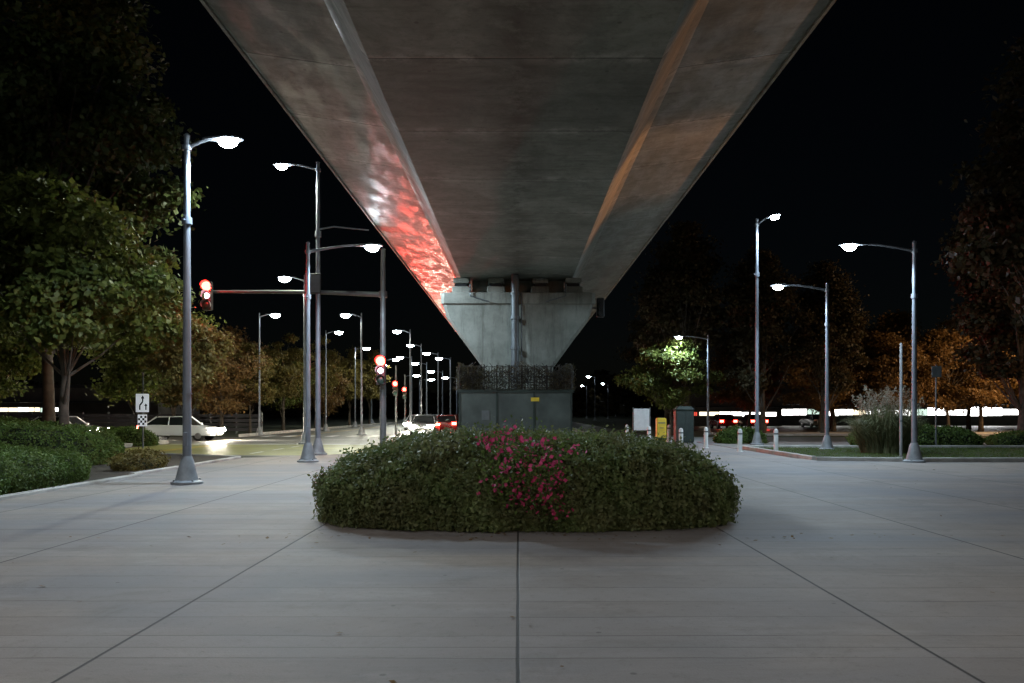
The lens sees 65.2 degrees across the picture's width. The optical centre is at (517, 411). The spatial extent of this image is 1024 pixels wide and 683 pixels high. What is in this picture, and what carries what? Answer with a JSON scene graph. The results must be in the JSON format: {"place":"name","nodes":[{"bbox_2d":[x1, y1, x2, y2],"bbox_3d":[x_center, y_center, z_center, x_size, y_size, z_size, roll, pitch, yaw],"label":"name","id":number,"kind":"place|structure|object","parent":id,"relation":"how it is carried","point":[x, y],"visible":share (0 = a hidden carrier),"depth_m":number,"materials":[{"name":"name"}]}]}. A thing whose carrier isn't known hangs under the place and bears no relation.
{"place":"outdoors","nodes":[
{"label":"outdoors","id":0,"kind":"place"},
{"bbox_2d":[0,385,199,426],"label":"shop building","id":1,"kind":"structure","parent":0,"point":[80,401],"depth_m":92.00,"materials":[{"name":"metal"}]},
{"bbox_2d":[0,407,16,411],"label":"window","id":2,"kind":"structure","parent":1,"relation":"in","point":[2,409],"depth_m":91.97,"materials":[{"name":"glass"}]},
{"bbox_2d":[4,454,227,494],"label":"soil","id":3,"kind":"structure","parent":0,"point":[98,472],"depth_m":22.23,"materials":[{"name":"brown soil"}]},
{"bbox_2d":[0,413,41,422],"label":"hedge","id":4,"kind":"object","parent":3,"relation":"on","point":[7,418],"visible":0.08,"depth_m":30.95,"materials":[{"name":"green plant"}]},
{"bbox_2d":[0,443,91,494],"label":"hedge","id":5,"kind":"object","parent":3,"relation":"on","point":[24,468],"visible":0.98,"depth_m":16.57,"materials":[{"name":"green plant"}]},
{"bbox_2d":[0,420,124,464],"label":"hedge","id":6,"kind":"object","parent":3,"relation":"on","point":[95,445],"visible":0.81,"depth_m":23.25,"materials":[{"name":"green plant"}]},
{"bbox_2d":[0,167,204,427],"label":"maple tree","id":7,"kind":"object","parent":3,"relation":"on","point":[61,295],"visible":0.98,"depth_m":22.94,"materials":[{"name":"green plant"}]},
{"bbox_2d":[0,0,207,421],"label":"maple tree","id":8,"kind":"object","parent":3,"relation":"on","point":[116,153],"visible":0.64,"depth_m":27.54,"materials":[{"name":"green plant"}]},
{"bbox_2d":[105,447,171,471],"bbox_3d":[-10.465,1.283,22.200,1.189,0.677,2.526,0,0,0],"label":"hedge","id":9,"kind":"object","parent":3,"relation":"on","point":[138,459],"visible":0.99,"depth_m":21.71,"materials":[{"name":"green plant"}]},
{"bbox_2d":[136,373,148,447],"bbox_3d":[-13.875,0.073,29.586,0.484,3.053,0.090,0,0,0],"label":"road sign","id":10,"kind":"object","parent":3,"relation":"on","point":[142,402],"visible":0.94,"depth_m":29.54,"materials":[{"name":"metal"}]},
{"bbox_2d":[136,298,242,417],"bbox_3d":[-11.839,-1.139,28.267,3.284,5.848,3.603,0,0,1],"label":"street tree","id":11,"kind":"object","parent":3,"relation":"on","point":[169,358],"visible":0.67,"depth_m":27.84,"materials":[{"name":"green plant"}]},
{"bbox_2d":[125,445,378,454],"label":"road","id":12,"kind":"structure","parent":0,"point":[253,449],"depth_m":36.61,"materials":[{"name":"grey asphalt"}]},
{"bbox_2d":[126,422,442,455],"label":"road","id":13,"kind":"structure","parent":0,"point":[339,437],"depth_m":51.93,"materials":[{"name":"grey asphalt"}]},
{"bbox_2d":[0,421,453,499],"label":"kerb","id":14,"kind":"structure","parent":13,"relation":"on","point":[62,487],"depth_m":21.12,"materials":[{"name":"concrete"}]},
{"bbox_2d":[278,275,305,443],"bbox_3d":[-11.998,-2.815,42.900,1.786,9.070,0.680,0,0,0],"label":"street lamp","id":15,"kind":"object","parent":13,"relation":"on","point":[286,279],"visible":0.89,"depth_m":42.85,"materials":[{"name":"metal"}]},
{"bbox_2d":[322,330,343,430],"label":"street lamp","id":16,"kind":"object","parent":13,"relation":"on","point":[325,428],"visible":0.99,"depth_m":71.85,"materials":[{"name":"metal"}]},
{"bbox_2d":[340,313,366,434],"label":"street lamp","id":17,"kind":"object","parent":13,"relation":"on","point":[361,431],"visible":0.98,"depth_m":59.11,"materials":[{"name":"metal"}]},
{"bbox_2d":[352,347,369,426],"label":"street lamp","id":18,"kind":"object","parent":13,"relation":"on","point":[355,422],"visible":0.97,"depth_m":90.12,"materials":[{"name":"metal"}]},
{"bbox_2d":[392,365,397,434],"bbox_3d":[-9.150,-0.900,59.753,0.361,5.200,0.666,0,0,0],"label":"traffic signal","id":19,"kind":"object","parent":13,"relation":"on","point":[395,388],"visible":0.98,"depth_m":59.92,"materials":[{"name":"metal"}]},
{"bbox_2d":[392,329,410,430],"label":"street lamp","id":20,"kind":"object","parent":13,"relation":"on","point":[396,331],"visible":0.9,"depth_m":70.94,"materials":[{"name":"metal"}]},
{"bbox_2d":[402,375,405,429],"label":"traffic signal","id":21,"kind":"object","parent":13,"relation":"on","point":[404,392],"visible":0.99,"depth_m":74.94,"materials":[{"name":"metal"}]},
{"bbox_2d":[407,344,421,414],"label":"street lamp","id":22,"kind":"object","parent":13,"relation":"on","point":[408,345],"visible":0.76,"depth_m":86.00,"materials":[{"name":"metal"}]},
{"bbox_2d":[408,415,439,434],"bbox_3d":[-6.975,0.985,59.949,2.160,1.490,4.648,0,0,0],"label":"car","id":23,"kind":"object","parent":13,"relation":"on","point":[425,422],"visible":0.66,"depth_m":59.07,"materials":[{"name":"grey paint"}]},
{"bbox_2d":[423,352,438,413],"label":"street lamp","id":24,"kind":"object","parent":13,"relation":"on","point":[426,353],"visible":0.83,"depth_m":97.88,"materials":[{"name":"metal"}]},
{"bbox_2d":[437,415,458,431],"bbox_3d":[-5.775,0.985,66.051,2.160,1.490,4.648,0,0,0],"label":"car","id":25,"kind":"object","parent":13,"relation":"on","point":[453,420],"visible":0.43,"depth_m":64.24,"materials":[{"name":"red paint"}]},
{"bbox_2d":[0,442,1023,682],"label":"pavement","id":26,"kind":"structure","parent":0,"point":[867,601],"depth_m":7.29,"materials":[{"name":"concrete"}]},
{"bbox_2d":[170,133,243,484],"bbox_3d":[-6.912,-2.290,17.800,1.586,7.820,0.680,0,0,0],"label":"street lamp","id":27,"kind":"object","parent":26,"relation":"on","point":[186,474],"visible":0.99,"depth_m":17.73,"materials":[{"name":"metal"}]},
{"bbox_2d":[272,161,368,454],"bbox_3d":[-7.397,-3.890,30.000,3.598,11.020,0.680,0,0,0],"label":"street lamp","id":28,"kind":"object","parent":26,"relation":"on","point":[318,448],"visible":0.92,"depth_m":29.93,"materials":[{"name":"metal"}]},
{"bbox_2d":[297,242,382,462],"bbox_3d":[-5.692,-1.915,25.600,2.736,7.070,0.680,0,0,0],"label":"street lamp","id":29,"kind":"object","parent":26,"relation":"on","point":[308,455],"visible":0.99,"depth_m":25.54,"materials":[{"name":"metal"}]},
{"bbox_2d":[457,389,573,433],"bbox_3d":[-0.080,0.440,27.175,3.700,2.320,3.550,0,0,0],"label":"pier base enclosure","id":30,"kind":"object","parent":26,"relation":"on","point":[548,408],"visible":0.61,"depth_m":25.45,"materials":[{"name":"grey metal"}]},
{"bbox_2d":[453,361,576,390],"bbox_3d":[-0.086,-1.150,27.193,4.056,1.021,4.058,0,0,0],"label":"security fence","id":31,"kind":"object","parent":30,"relation":"on","point":[466,379],"visible":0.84,"depth_m":25.41,"materials":[{"name":"metal"}]},
{"bbox_2d":[441,274,594,388],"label":"viaduct pier","id":32,"kind":"structure","parent":26,"relation":"on","point":[502,322],"depth_m":26.98,"materials":[{"name":"concrete"}]},
{"bbox_2d":[199,0,836,333],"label":"elevated guideway","id":33,"kind":"object","parent":32,"relation":"on","point":[525,140],"visible":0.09,"depth_m":13.46,"materials":[{"name":"concrete"}]},
{"bbox_2d":[592,298,603,316],"bbox_3d":[2.705,-3.600,27.532,0.530,0.660,0.396,0,0,0],"label":"traffic signal","id":34,"kind":"object","parent":32,"relation":"attached to","point":[599,307],"visible":0.96,"depth_m":27.47,"materials":[{"name":"metal"}]},
{"bbox_2d":[40,464,1002,682],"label":"fallen leaves","id":35,"kind":"object","parent":26,"relation":"on","point":[391,681],"visible":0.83,"depth_m":10.13,"materials":[{"name":"brown plant"}]},
{"bbox_2d":[633,407,650,431],"bbox_3d":[6.550,0.680,42.400,0.940,1.840,0.080,0,0,0],"label":"information board","id":36,"kind":"object","parent":26,"relation":"on","point":[641,419],"visible":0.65,"depth_m":42.38,"materials":[{"name":"white paint"}]},
{"bbox_2d":[656,418,665,439],"bbox_3d":[7.239,0.950,40.487,0.480,1.300,0.445,0,0,0],"label":"newspaper box","id":37,"kind":"object","parent":26,"relation":"on","point":[660,426],"visible":0.62,"depth_m":40.29,"materials":[{"name":"yellow plastic"}]},
{"bbox_2d":[672,406,694,442],"bbox_3d":[8.701,0.645,42.000,1.050,1.910,0.800,0,0,0],"label":"utility cabinet","id":38,"kind":"object","parent":26,"relation":"on","point":[684,418],"visible":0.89,"depth_m":41.63,"materials":[{"name":"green metal"}]},
{"bbox_2d":[737,429,742,451],"bbox_3d":[8.880,1.135,32.000,0.260,0.930,0.253,0,0,0],"label":"bollard","id":39,"kind":"object","parent":26,"relation":"on","point":[739,440],"visible":0.97,"depth_m":31.92,"materials":[{"name":"white paint"}]},
{"bbox_2d":[839,241,925,462],"bbox_3d":[11.580,-1.915,25.450,2.736,7.070,0.680,0,0,0],"label":"street lamp","id":40,"kind":"object","parent":26,"relation":"on","point":[914,454],"visible":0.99,"depth_m":25.39,"materials":[{"name":"metal"}]},
{"label":"soil","id":41,"kind":"structure","parent":26,"relation":"on","visible":0},
{"bbox_2d":[307,419,742,533],"bbox_3d":[0.179,0.861,12.930,6.688,1.497,5.141,0,0,0],"label":"hedge","id":42,"kind":"object","parent":41,"relation":"on","point":[630,482],"visible":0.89,"depth_m":10.86,"materials":[{"name":"green plant"}]},
{"bbox_2d":[464,415,596,527],"bbox_3d":[0.164,0.775,10.862,1.816,1.491,1.297,0,0,0],"label":"flowering shrub","id":43,"kind":"object","parent":42,"relation":"in","point":[505,469],"visible":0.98,"depth_m":10.46,"materials":[{"name":"pink plant"}]},
{"bbox_2d":[1,0,1023,413],"label":"sky","id":44,"kind":"structure","parent":0,"point":[854,140],"materials":[{"name":"black"}]},
{"bbox_2d":[109,414,1016,457],"bbox_3d":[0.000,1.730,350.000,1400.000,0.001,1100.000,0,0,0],"label":"ground","id":45,"kind":"structure","parent":0,"point":[271,423],"depth_m":120.35,"materials":[{"name":"soil"}]},
{"bbox_2d":[0,308,56,404],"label":"street tree","id":46,"kind":"object","parent":45,"relation":"on","point":[20,361],"visible":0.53,"depth_m":36.76,"materials":[{"name":"green plant"}]},
{"bbox_2d":[102,425,159,445],"bbox_3d":[-19.823,1.182,40.578,3.443,1.100,2.210,0,0,0],"label":"hedge","id":47,"kind":"object","parent":45,"relation":"on","point":[129,434],"visible":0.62,"depth_m":39.92,"materials":[{"name":"green plant"}]},
{"bbox_2d":[0,412,262,433],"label":"boundary fence","id":48,"kind":"object","parent":45,"relation":"on","point":[134,420],"visible":0.41,"depth_m":62.41,"materials":[{"name":"metal"}]},
{"bbox_2d":[69,299,226,428],"bbox_3d":[-19.991,-2.789,42.739,7.999,9.013,6.738,0,0,0],"label":"street tree","id":49,"kind":"object","parent":45,"relation":"on","point":[121,372],"visible":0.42,"depth_m":41.42,"materials":[{"name":"green plant"}]},
{"bbox_2d":[144,344,199,415],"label":"street tree","id":50,"kind":"object","parent":45,"relation":"on","point":[173,407],"visible":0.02,"depth_m":59.79,"materials":[{"name":"green plant"}]},
{"bbox_2d":[180,325,279,427],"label":"autumn tree","id":51,"kind":"object","parent":45,"relation":"on","point":[232,330],"visible":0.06,"depth_m":65.17,"materials":[{"name":"brown plant"}]},
{"bbox_2d":[192,330,272,434],"bbox_3d":[-22.251,-2.204,59.765,6.455,7.768,7.709,0,0,-36],"label":"autumn tree","id":52,"kind":"object","parent":45,"relation":"on","point":[228,403],"visible":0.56,"depth_m":58.51,"materials":[{"name":"orange plant"}]},
{"bbox_2d":[223,341,278,432],"bbox_3d":[-20.583,-1.849,61.677,4.504,7.309,4.106,0,0,20],"label":"street tree","id":53,"kind":"object","parent":45,"relation":"on","point":[264,397],"visible":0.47,"depth_m":61.40,"materials":[{"name":"green plant"}]},
{"bbox_2d":[256,313,280,434],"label":"street lamp","id":54,"kind":"object","parent":45,"relation":"on","point":[259,431],"visible":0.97,"depth_m":59.11,"materials":[{"name":"metal"}]},
{"bbox_2d":[258,344,314,429],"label":"street tree","id":55,"kind":"object","parent":45,"relation":"on","point":[290,401],"visible":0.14,"depth_m":74.35,"materials":[{"name":"green plant"}]},
{"bbox_2d":[263,333,313,430],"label":"street tree","id":56,"kind":"object","parent":45,"relation":"on","point":[284,376],"visible":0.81,"depth_m":69.52,"materials":[{"name":"green plant"}]},
{"bbox_2d":[200,248,386,445],"bbox_3d":[-8.308,-2.230,29.787,7.010,7.860,0.934,0,0,0],"label":"traffic signal","id":57,"kind":"object","parent":45,"relation":"on","point":[206,302],"visible":0.93,"depth_m":29.90,"materials":[{"name":"metal"}]},
{"bbox_2d":[299,336,343,427],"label":"street tree","id":58,"kind":"object","parent":45,"relation":"on","point":[332,356],"visible":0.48,"depth_m":79.93,"materials":[{"name":"green plant"}]},
{"bbox_2d":[295,362,350,427],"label":"autumn tree","id":59,"kind":"object","parent":45,"relation":"on","point":[333,399],"visible":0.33,"depth_m":87.69,"materials":[{"name":"brown plant"}]},
{"bbox_2d":[330,347,371,424],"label":"street tree","id":60,"kind":"object","parent":45,"relation":"on","point":[348,364],"visible":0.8,"depth_m":96.08,"materials":[{"name":"green plant"}]},
{"bbox_2d":[357,349,390,423],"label":"street tree","id":61,"kind":"object","parent":45,"relation":"on","point":[370,387],"visible":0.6,"depth_m":109.08,"materials":[{"name":"green plant"}]},
{"bbox_2d":[0,369,908,416],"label":"woodland","id":62,"kind":"object","parent":45,"relation":"on","point":[604,395],"visible":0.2,"depth_m":260.25,"materials":[{"name":"black plant"}]},
{"bbox_2d":[613,280,697,427],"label":"street tree","id":63,"kind":"object","parent":45,"relation":"on","point":[629,353],"visible":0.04,"depth_m":83.92,"materials":[{"name":"green plant"}]},
{"bbox_2d":[612,337,725,434],"bbox_3d":[10.892,-1.944,58.885,7.980,7.296,5.796,0,0,23],"label":"maple tree","id":64,"kind":"object","parent":45,"relation":"on","point":[664,392],"visible":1,"depth_m":58.05,"materials":[{"name":"green plant"}]},
{"bbox_2d":[627,220,734,405],"bbox_3d":[12.687,-6.650,62.058,8.351,16.711,9.851,0,0,0],"label":"street tree","id":65,"kind":"object","parent":45,"relation":"on","point":[677,298],"visible":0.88,"depth_m":60.94,"materials":[{"name":"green plant"}]},
{"bbox_2d":[674,335,712,434],"bbox_3d":[12.367,-1.915,56.400,2.736,7.070,0.680,0,0,0],"label":"street lamp","id":66,"kind":"object","parent":45,"relation":"on","point":[707,426],"visible":0.91,"depth_m":56.34,"materials":[{"name":"metal"}]},
{"bbox_2d":[677,389,785,425],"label":"shop building","id":67,"kind":"structure","parent":45,"relation":"on","point":[773,412],"depth_m":97.00,"materials":[{"name":"metal"}]},
{"bbox_2d":[719,411,741,415],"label":"window","id":68,"kind":"structure","parent":67,"relation":"in","point":[735,413],"depth_m":96.97,"materials":[{"name":"glass"}]},
{"bbox_2d":[712,424,767,443],"bbox_3d":[11.504,1.172,41.404,2.852,1.118,2.262,0,0,0],"label":"hedge","id":69,"kind":"object","parent":45,"relation":"on","point":[729,435],"visible":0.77,"depth_m":40.79,"materials":[{"name":"green plant"}]},
{"bbox_2d":[775,340,860,431],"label":"autumn tree","id":70,"kind":"object","parent":45,"relation":"on","point":[813,403],"visible":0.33,"depth_m":66.67,"materials":[{"name":"orange plant"}]},
{"bbox_2d":[742,445,1023,461],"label":"kerb","id":71,"kind":"structure","parent":45,"relation":"on","point":[754,448],"depth_m":26.20,"materials":[{"name":"concrete"}]},
{"bbox_2d":[843,331,938,412],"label":"autumn tree","id":72,"kind":"object","parent":45,"relation":"on","point":[883,353],"visible":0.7,"depth_m":65.25,"materials":[{"name":"orange plant"}]},
{"bbox_2d":[930,170,1023,430],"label":"street tree","id":73,"kind":"object","parent":45,"relation":"on","point":[979,315],"visible":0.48,"depth_m":43.40,"materials":[{"name":"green plant"}]},
{"bbox_2d":[160,437,983,442],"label":"road","id":74,"kind":"structure","parent":0,"point":[696,439],"depth_m":50.15,"materials":[{"name":"grey asphalt"}]},
{"bbox_2d":[33,416,98,426],"bbox_3d":[-27.149,0.985,48.000,4.648,1.490,2.160,0,0,0],"label":"car","id":75,"kind":"object","parent":74,"relation":"on","point":[75,419],"visible":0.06,"depth_m":48.05,"materials":[{"name":"white paint"}]},
{"bbox_2d":[137,416,225,440],"bbox_3d":[-20.249,0.985,48.200,4.648,1.490,2.160,0,0,0],"label":"car","id":76,"kind":"object","parent":74,"relation":"on","point":[164,427],"visible":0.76,"depth_m":47.31,"materials":[{"name":"white paint"}]},
{"bbox_2d":[572,422,654,436],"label":"road","id":77,"kind":"structure","parent":0,"point":[576,425],"depth_m":83.40,"materials":[{"name":"grey asphalt"}]},
{"bbox_2d":[697,442,985,448],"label":"path","id":78,"kind":"structure","parent":0,"point":[735,446],"depth_m":40.69,"materials":[{"name":"grey concrete"}]},
{"bbox_2d":[750,213,780,444],"bbox_3d":[11.863,-3.890,38.290,0.680,11.020,1.836,0,0,-28],"label":"street lamp","id":79,"kind":"object","parent":78,"relation":"on","point":[756,440],"visible":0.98,"depth_m":38.73,"materials":[{"name":"metal"}]},
{"bbox_2d":[845,421,986,444],"bbox_3d":[18.590,1.034,37.411,6.200,1.184,2.319,0,0,0],"label":"hedge","id":80,"kind":"object","parent":78,"relation":"on","point":[950,435],"visible":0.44,"depth_m":36.60,"materials":[{"name":"green plant"}]},
{"bbox_2d":[673,426,1016,431],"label":"road","id":81,"kind":"structure","parent":0,"point":[841,428],"depth_m":83.20,"materials":[{"name":"grey asphalt"}]},
{"bbox_2d":[709,414,736,428],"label":"car","id":82,"kind":"object","parent":81,"relation":"on","point":[725,420],"visible":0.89,"depth_m":80.52,"materials":[{"name":"black paint"}]},
{"bbox_2d":[703,333,787,427],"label":"autumn tree","id":83,"kind":"object","parent":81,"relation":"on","point":[747,403],"visible":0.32,"depth_m":74.96,"materials":[{"name":"brown plant"}]},
{"bbox_2d":[738,414,767,427],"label":"car","id":84,"kind":"object","parent":81,"relation":"on","point":[743,422],"visible":0.49,"depth_m":81.50,"materials":[{"name":"black paint"}]},
{"bbox_2d":[799,414,818,426],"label":"parked car","id":85,"kind":"object","parent":81,"relation":"on","point":[811,420],"visible":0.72,"depth_m":89.42,"materials":[{"name":"grey paint"}]},
{"bbox_2d":[779,316,884,430],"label":"autumn tree","id":86,"kind":"object","parent":81,"relation":"on","point":[833,423],"visible":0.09,"depth_m":70.40,"materials":[{"name":"orange plant"}]},
{"bbox_2d":[862,309,926,404],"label":"autumn tree","id":87,"kind":"object","parent":81,"relation":"on","point":[893,321],"visible":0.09,"depth_m":78.15,"materials":[{"name":"orange plant"}]},
{"bbox_2d":[855,325,941,411],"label":"autumn tree","id":88,"kind":"object","parent":81,"relation":"on","point":[909,333],"visible":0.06,"depth_m":72.01,"materials":[{"name":"orange plant"}]},
{"bbox_2d":[902,327,997,425],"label":"autumn tree","id":89,"kind":"object","parent":81,"relation":"on","point":[934,344],"visible":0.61,"depth_m":66.23,"materials":[{"name":"orange plant"}]},
{"bbox_2d":[918,315,1012,428],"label":"autumn tree","id":90,"kind":"object","parent":81,"relation":"on","point":[968,419],"visible":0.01,"depth_m":79.00,"materials":[{"name":"orange plant"}]},
{"bbox_2d":[934,325,1018,430],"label":"autumn tree","id":91,"kind":"object","parent":81,"relation":"on","point":[999,400],"visible":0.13,"depth_m":69.19,"materials":[{"name":"orange plant"}]},
{"bbox_2d":[991,332,1018,407],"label":"autumn tree","id":92,"kind":"object","parent":81,"relation":"on","point":[1010,381],"visible":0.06,"depth_m":71.41,"materials":[{"name":"orange plant"}]},
{"bbox_2d":[711,432,1007,435],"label":"pavement","id":93,"kind":"structure","parent":0,"point":[830,433],"depth_m":59.54,"materials":[{"name":"concrete"}]},
{"bbox_2d":[712,246,821,432],"bbox_3d":[18.315,-5.413,60.303,8.373,14.204,7.098,0,0,33],"label":"street tree","id":94,"kind":"object","parent":93,"relation":"on","point":[774,307],"visible":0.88,"depth_m":59.46,"materials":[{"name":"brown plant"}]},
{"bbox_2d":[786,259,874,432],"bbox_3d":[23.741,-5.000,61.419,6.681,13.369,7.881,0,0,8],"label":"street tree","id":95,"kind":"object","parent":93,"relation":"on","point":[846,327],"visible":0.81,"depth_m":60.14,"materials":[{"name":"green plant"}]},
{"bbox_2d":[836,384,936,453],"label":"pampas grass","id":96,"kind":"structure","parent":0,"point":[877,430],"depth_m":29.89,"materials":[{"name":"green plant"}]},
{"bbox_2d":[758,446,1023,459],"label":"lawn","id":97,"kind":"structure","parent":0,"point":[844,451],"depth_m":31.01,"materials":[{"name":"green plant"}]},
{"bbox_2d":[774,429,777,450],"bbox_3d":[10.320,1.135,32.000,0.260,0.930,0.253,0,0,0],"label":"bollard","id":98,"kind":"object","parent":97,"relation":"on","point":[775,439],"visible":0.63,"depth_m":31.92,"materials":[{"name":"concrete"}]},
{"bbox_2d":[770,283,833,449],"bbox_3d":[11.989,-1.915,33.700,2.736,7.070,0.680,0,0,0],"label":"street lamp","id":99,"kind":"object","parent":97,"relation":"on","point":[826,442],"visible":0.93,"depth_m":33.64,"materials":[{"name":"metal"}]},
{"bbox_2d":[899,343,902,456],"bbox_3d":[13.309,-0.375,27.800,0.240,4.050,0.240,0,0,0],"label":"post","id":100,"kind":"object","parent":97,"relation":"on","point":[900,423],"visible":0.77,"depth_m":27.77,"materials":[{"name":"grey metal"}]},
{"bbox_2d":[932,365,941,444],"bbox_3d":[18.706,-0.200,35.787,0.450,3.800,0.093,0,0,0],"label":"road sign","id":101,"kind":"object","parent":97,"relation":"on","point":[936,371],"visible":0.88,"depth_m":35.77,"materials":[{"name":"metal"}]},
{"bbox_2d":[934,34,1023,325],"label":"street tree","id":102,"kind":"object","parent":97,"relation":"on","point":[996,256],"visible":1,"depth_m":30.71,"materials":[{"name":"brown plant"}]},
{"bbox_2d":[984,429,1023,444],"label":"hedge","id":103,"kind":"object","parent":97,"relation":"on","point":[1015,437],"visible":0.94,"depth_m":38.00,"materials":[{"name":"green plant"}]},
{"bbox_2d":[775,383,1018,424],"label":"shop building","id":104,"kind":"structure","parent":0,"point":[794,414],"depth_m":101.00,"materials":[{"name":"metal"}]},
{"bbox_2d":[793,409,806,415],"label":"window","id":105,"kind":"structure","parent":104,"relation":"in","point":[796,412],"depth_m":100.98,"materials":[{"name":"glass"}]},
{"bbox_2d":[928,407,943,415],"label":"window","id":106,"kind":"structure","parent":104,"relation":"in","point":[939,413],"depth_m":100.98,"materials":[{"name":"white glass"}]},
{"bbox_2d":[971,407,986,415],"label":"window","id":107,"kind":"structure","parent":104,"relation":"in","point":[975,412],"depth_m":100.98,"materials":[{"name":"white glass"}]},
{"bbox_2d":[987,407,1001,415],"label":"window","id":108,"kind":"structure","parent":104,"relation":"in","point":[996,411],"depth_m":100.98,"materials":[{"name":"white glass"}]},
{"bbox_2d":[1003,409,1018,414],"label":"window","id":109,"kind":"structure","parent":104,"relation":"in","point":[1005,411],"depth_m":100.98,"materials":[{"name":"glass"}]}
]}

